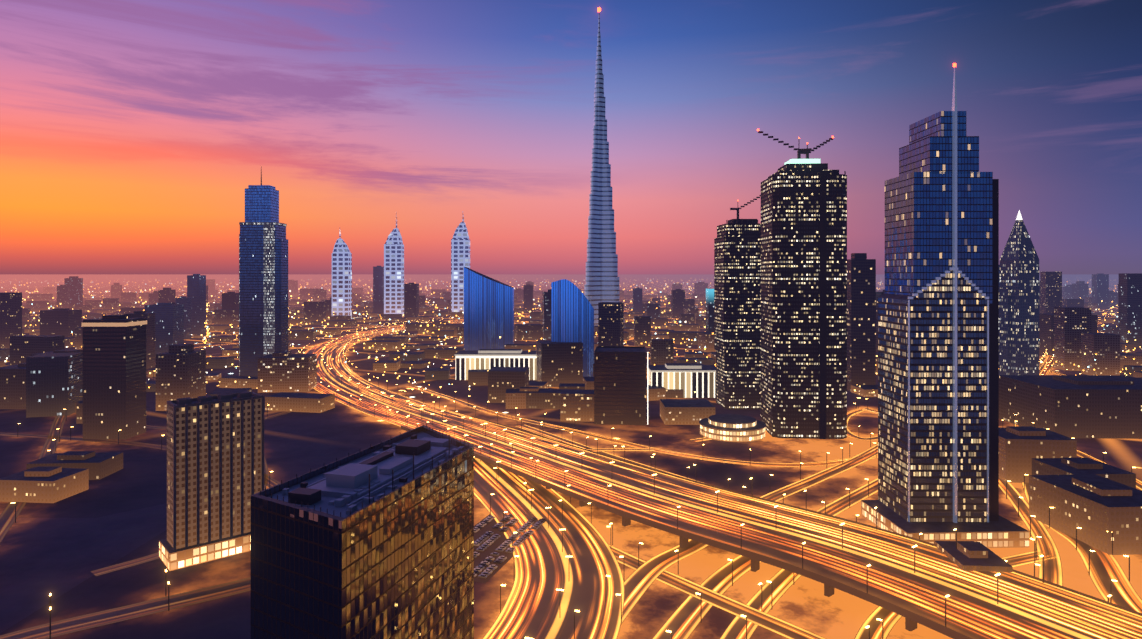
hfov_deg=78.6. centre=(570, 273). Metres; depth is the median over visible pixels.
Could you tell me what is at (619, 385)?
dark block
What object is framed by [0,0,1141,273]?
sky
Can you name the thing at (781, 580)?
ramp road
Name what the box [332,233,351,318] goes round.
white lit tower
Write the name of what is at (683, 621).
ramp road
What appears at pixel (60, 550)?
ground
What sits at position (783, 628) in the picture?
road
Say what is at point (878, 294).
block
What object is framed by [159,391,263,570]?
residential block
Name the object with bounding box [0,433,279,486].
road
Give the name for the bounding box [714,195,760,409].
construction tower
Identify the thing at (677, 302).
tower
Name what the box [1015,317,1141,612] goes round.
road
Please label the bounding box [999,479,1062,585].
road
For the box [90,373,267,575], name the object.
road
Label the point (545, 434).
service road
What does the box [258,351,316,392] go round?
block
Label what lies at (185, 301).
tower
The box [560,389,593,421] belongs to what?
block
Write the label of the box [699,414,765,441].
round podium
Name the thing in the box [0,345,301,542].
road
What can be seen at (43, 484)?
building
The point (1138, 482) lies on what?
road
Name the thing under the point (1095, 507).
edge block
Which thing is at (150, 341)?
tower
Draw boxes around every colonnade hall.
[455,349,536,379]
[648,363,715,397]
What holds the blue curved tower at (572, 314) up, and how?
on the ground
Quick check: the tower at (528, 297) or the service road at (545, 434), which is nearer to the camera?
the service road at (545, 434)
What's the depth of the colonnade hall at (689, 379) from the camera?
852.92 m
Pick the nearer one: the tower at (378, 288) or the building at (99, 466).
the building at (99, 466)
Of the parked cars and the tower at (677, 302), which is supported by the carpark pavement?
the parked cars
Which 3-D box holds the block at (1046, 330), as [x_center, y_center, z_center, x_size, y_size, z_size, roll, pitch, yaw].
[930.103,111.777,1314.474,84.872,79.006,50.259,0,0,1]
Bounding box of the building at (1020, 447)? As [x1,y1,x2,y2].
[999,426,1076,482]
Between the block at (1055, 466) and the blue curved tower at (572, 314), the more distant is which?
the blue curved tower at (572, 314)
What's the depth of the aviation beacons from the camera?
684.12 m
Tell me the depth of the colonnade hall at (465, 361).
995.96 m
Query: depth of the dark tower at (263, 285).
984.54 m
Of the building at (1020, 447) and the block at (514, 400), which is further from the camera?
the block at (514, 400)
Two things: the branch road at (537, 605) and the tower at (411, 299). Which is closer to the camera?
the branch road at (537, 605)
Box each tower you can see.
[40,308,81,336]
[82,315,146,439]
[124,311,154,368]
[144,303,183,357]
[175,296,190,339]
[187,274,205,334]
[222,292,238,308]
[239,169,287,376]
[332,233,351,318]
[373,266,383,312]
[384,223,403,316]
[404,283,418,317]
[451,217,469,311]
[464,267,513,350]
[524,284,532,311]
[551,279,593,376]
[584,13,624,325]
[633,287,641,310]
[671,289,684,317]
[706,288,713,331]
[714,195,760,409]
[758,131,846,438]
[847,253,875,391]
[861,67,1028,547]
[999,210,1038,374]
[1092,273,1108,308]
[1118,284,1118,313]
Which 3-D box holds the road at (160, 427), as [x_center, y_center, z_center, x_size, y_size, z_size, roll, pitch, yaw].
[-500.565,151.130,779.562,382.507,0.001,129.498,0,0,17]
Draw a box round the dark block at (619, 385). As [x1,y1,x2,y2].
[594,346,647,424]
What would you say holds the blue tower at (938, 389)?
on the ground
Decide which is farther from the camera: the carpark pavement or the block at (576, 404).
the block at (576, 404)
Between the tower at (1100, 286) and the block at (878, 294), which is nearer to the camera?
the block at (878, 294)
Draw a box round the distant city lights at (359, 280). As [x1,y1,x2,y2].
[1,276,1140,395]
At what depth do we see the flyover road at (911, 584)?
366.19 m
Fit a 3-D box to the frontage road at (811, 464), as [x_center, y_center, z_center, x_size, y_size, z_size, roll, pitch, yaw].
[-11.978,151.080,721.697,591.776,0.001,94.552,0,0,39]
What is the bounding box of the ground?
[0,274,1141,638]
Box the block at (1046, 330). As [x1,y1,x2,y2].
[1039,312,1096,355]
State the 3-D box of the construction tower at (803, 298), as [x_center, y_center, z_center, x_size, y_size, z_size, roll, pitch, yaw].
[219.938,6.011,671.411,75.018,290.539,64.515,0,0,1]
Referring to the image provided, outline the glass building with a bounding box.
[251,425,473,638]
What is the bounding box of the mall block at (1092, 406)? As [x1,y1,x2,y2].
[999,375,1141,438]
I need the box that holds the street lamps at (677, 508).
[11,312,1135,638]
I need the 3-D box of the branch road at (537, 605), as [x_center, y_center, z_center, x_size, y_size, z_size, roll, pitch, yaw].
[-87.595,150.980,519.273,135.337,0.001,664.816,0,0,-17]
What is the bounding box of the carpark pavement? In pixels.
[474,514,512,582]
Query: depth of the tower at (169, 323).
1255.72 m
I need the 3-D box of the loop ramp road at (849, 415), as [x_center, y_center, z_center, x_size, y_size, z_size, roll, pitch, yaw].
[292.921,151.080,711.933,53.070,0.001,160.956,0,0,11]
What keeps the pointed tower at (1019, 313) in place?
on the ground
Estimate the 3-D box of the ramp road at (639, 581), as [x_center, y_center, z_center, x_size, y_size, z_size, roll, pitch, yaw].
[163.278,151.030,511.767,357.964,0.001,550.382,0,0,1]
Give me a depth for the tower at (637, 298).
2596.20 m
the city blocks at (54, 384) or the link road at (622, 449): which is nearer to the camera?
the link road at (622, 449)
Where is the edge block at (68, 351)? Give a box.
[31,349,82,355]
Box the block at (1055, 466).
[1032,457,1135,488]
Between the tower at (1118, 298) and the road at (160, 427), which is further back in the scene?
the tower at (1118, 298)
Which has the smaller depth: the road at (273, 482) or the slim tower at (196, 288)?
the road at (273, 482)
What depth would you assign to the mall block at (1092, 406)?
642.79 m
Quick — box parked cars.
[474,514,546,577]
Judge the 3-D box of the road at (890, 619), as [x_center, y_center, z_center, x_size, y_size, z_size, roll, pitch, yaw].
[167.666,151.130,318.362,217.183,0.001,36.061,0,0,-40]
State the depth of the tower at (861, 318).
894.87 m
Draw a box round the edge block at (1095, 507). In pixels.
[1029,474,1141,554]
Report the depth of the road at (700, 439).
637.49 m
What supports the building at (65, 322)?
on the ground
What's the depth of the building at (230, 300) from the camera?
2008.21 m
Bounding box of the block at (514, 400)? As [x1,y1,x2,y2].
[506,387,551,408]
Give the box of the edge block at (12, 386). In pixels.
[0,363,25,408]
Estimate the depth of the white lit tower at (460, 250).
2452.47 m
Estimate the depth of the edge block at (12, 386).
780.60 m
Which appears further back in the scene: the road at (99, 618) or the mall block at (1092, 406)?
the mall block at (1092, 406)
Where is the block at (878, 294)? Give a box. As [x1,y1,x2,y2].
[876,290,884,351]
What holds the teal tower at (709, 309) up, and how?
on the ground
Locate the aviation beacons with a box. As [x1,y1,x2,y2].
[597,7,955,200]
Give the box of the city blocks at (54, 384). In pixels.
[0,272,1141,424]
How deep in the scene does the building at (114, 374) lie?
638.49 m
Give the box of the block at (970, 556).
[934,541,1012,571]
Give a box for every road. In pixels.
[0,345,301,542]
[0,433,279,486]
[0,577,250,638]
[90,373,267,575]
[146,411,289,428]
[303,308,1141,638]
[307,318,678,327]
[409,386,870,466]
[474,457,624,638]
[516,425,709,484]
[587,448,653,451]
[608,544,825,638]
[621,408,877,623]
[652,478,877,638]
[690,411,862,441]
[720,569,801,638]
[847,408,877,439]
[854,551,1057,638]
[872,450,1141,489]
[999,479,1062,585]
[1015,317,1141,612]
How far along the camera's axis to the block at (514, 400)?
783.63 m
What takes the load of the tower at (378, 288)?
on the ground
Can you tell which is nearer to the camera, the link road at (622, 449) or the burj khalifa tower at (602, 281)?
the link road at (622, 449)
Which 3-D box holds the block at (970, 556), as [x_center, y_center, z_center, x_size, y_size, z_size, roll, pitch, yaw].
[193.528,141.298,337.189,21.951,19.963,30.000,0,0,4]
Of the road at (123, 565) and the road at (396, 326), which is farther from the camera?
the road at (396, 326)
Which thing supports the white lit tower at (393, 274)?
on the ground

